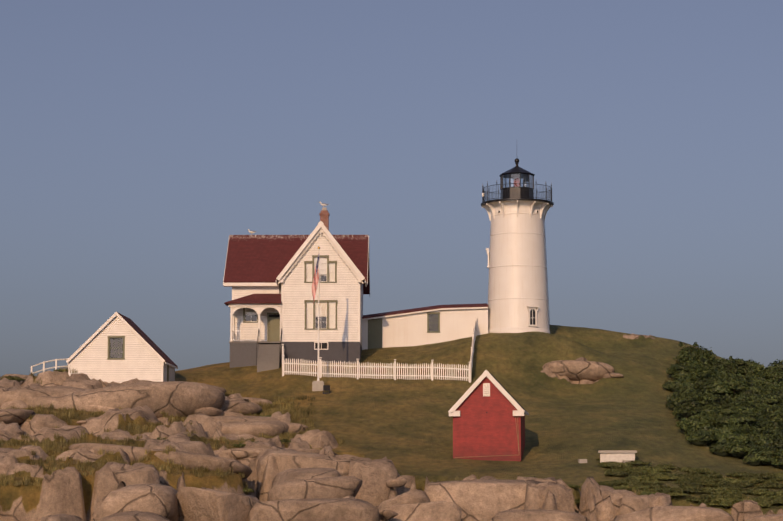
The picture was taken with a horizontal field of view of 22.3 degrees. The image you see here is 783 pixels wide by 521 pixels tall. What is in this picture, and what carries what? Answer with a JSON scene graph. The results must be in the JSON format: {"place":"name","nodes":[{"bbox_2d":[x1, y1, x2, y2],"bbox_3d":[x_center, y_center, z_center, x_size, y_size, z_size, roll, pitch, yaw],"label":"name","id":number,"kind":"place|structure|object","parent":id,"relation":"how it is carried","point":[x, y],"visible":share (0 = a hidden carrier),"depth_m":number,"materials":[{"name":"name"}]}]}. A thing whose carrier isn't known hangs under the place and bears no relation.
{"place":"outdoors","nodes":[
{"label":"outdoors","id":0,"kind":"place"},
{"bbox_2d":[0,325,782,520],"bbox_3d":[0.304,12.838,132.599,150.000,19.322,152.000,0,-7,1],"label":"island terrain","id":1,"kind":"structure","parent":0,"point":[387,428],"depth_m":112.93,"materials":[{"name":"green plant"}]},
{"bbox_2d":[31,358,67,372],"bbox_3d":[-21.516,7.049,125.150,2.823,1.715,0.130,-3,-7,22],"label":"rail fence","id":2,"kind":"object","parent":1,"relation":"on","point":[44,368],"visible":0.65,"depth_m":125.27,"materials":[{"name":"white wood"}]},
{"bbox_2d":[66,312,177,382],"bbox_3d":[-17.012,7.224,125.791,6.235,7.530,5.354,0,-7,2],"label":"white shed","id":3,"kind":"structure","parent":1,"relation":"on","point":[117,347],"depth_m":123.45,"materials":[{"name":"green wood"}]},
{"bbox_2d":[223,207,369,371],"bbox_3d":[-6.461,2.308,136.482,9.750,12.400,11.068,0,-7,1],"label":"keepers house","id":4,"kind":"structure","parent":1,"relation":"on","point":[268,279],"depth_m":132.97,"materials":[{"name":"white wood"}]},
{"bbox_2d":[312,246,323,390],"bbox_3d":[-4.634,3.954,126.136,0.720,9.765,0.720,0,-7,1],"label":"flagpole","id":5,"kind":"object","parent":1,"relation":"on","point":[317,385],"visible":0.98,"depth_m":125.80,"materials":[{"name":"metal"}]},
{"bbox_2d":[312,254,318,304],"bbox_3d":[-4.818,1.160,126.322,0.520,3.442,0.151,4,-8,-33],"label":"flag","id":6,"kind":"object","parent":5,"relation":"attached to","point":[315,281],"visible":1,"depth_m":126.32,"materials":[{"name":"fabric"}]},
{"bbox_2d":[322,385,329,393],"bbox_3d":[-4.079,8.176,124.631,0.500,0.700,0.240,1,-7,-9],"label":"floodlight","id":7,"kind":"object","parent":1,"relation":"on","point":[326,387],"visible":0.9,"depth_m":124.54,"materials":[{"name":"black metal"}]},
{"bbox_2d":[0,365,748,510],"bbox_3d":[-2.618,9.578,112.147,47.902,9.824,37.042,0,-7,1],"label":"grass tufts","id":8,"kind":"object","parent":1,"relation":"on","point":[43,444],"visible":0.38,"depth_m":105.16,"materials":[{"name":"green plant"}]},
{"bbox_2d":[282,317,476,382],"bbox_3d":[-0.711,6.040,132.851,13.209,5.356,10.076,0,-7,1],"label":"picket fence","id":9,"kind":"object","parent":1,"relation":"on","point":[432,365],"visible":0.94,"depth_m":127.73,"materials":[{"name":"white wood"}]},
{"bbox_2d":[0,360,782,520],"bbox_3d":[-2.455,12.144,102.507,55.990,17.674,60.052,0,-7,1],"label":"shore rocks","id":10,"kind":"object","parent":1,"relation":"on","point":[311,485],"visible":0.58,"depth_m":95.44,"materials":[{"name":"stone"}]},
{"bbox_2d":[1,368,782,509],"bbox_3d":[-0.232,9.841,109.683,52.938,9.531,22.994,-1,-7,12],"label":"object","id":11,"kind":"object","parent":1,"relation":"on","point":[728,491],"visible":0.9,"depth_m":100.07,"materials":[{"name":"green plant"}]},
{"bbox_2d":[362,303,487,349],"bbox_3d":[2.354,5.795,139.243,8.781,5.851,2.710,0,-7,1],"label":"covered walkway","id":12,"kind":"structure","parent":1,"relation":"on","point":[424,325],"depth_m":138.26,"materials":[{"name":"white"}]},
{"bbox_2d":[448,370,528,460],"bbox_3d":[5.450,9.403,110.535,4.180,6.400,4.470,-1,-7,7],"label":"red shed","id":13,"kind":"structure","parent":1,"relation":"on","point":[487,411],"depth_m":108.63,"materials":[{"name":"wood"}]},
{"bbox_2d":[481,158,553,333],"bbox_3d":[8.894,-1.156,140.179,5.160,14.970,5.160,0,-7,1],"label":"lighthouse","id":14,"kind":"object","parent":1,"relation":"on","point":[518,299],"visible":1,"depth_m":138.44,"materials":[{"name":"white paint"}]},
{"bbox_2d":[578,459,631,464],"bbox_3d":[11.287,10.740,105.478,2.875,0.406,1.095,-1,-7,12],"label":"concrete blocks","id":15,"kind":"structure","parent":1,"relation":"on","point":[585,461],"depth_m":105.89,"materials":[{"name":"grey concrete"}]},
{"bbox_2d":[598,450,636,462],"bbox_3d":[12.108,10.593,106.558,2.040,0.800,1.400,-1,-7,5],"label":"old stone platform","id":16,"kind":"structure","parent":1,"relation":"on","point":[613,455],"depth_m":105.96,"materials":[{"name":"concrete"}]},
{"bbox_2d":[662,341,782,469],"bbox_3d":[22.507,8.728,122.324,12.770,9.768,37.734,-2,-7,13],"label":"bush","id":17,"kind":"object","parent":1,"relation":"on","point":[767,425],"depth_m":120.75,"materials":[{"name":"green plant"}]},
{"bbox_2d":[0,0,782,376],"label":"sky","id":18,"kind":"structure","parent":0,"point":[137,137],"materials":[{"name":"blue"}]}
]}

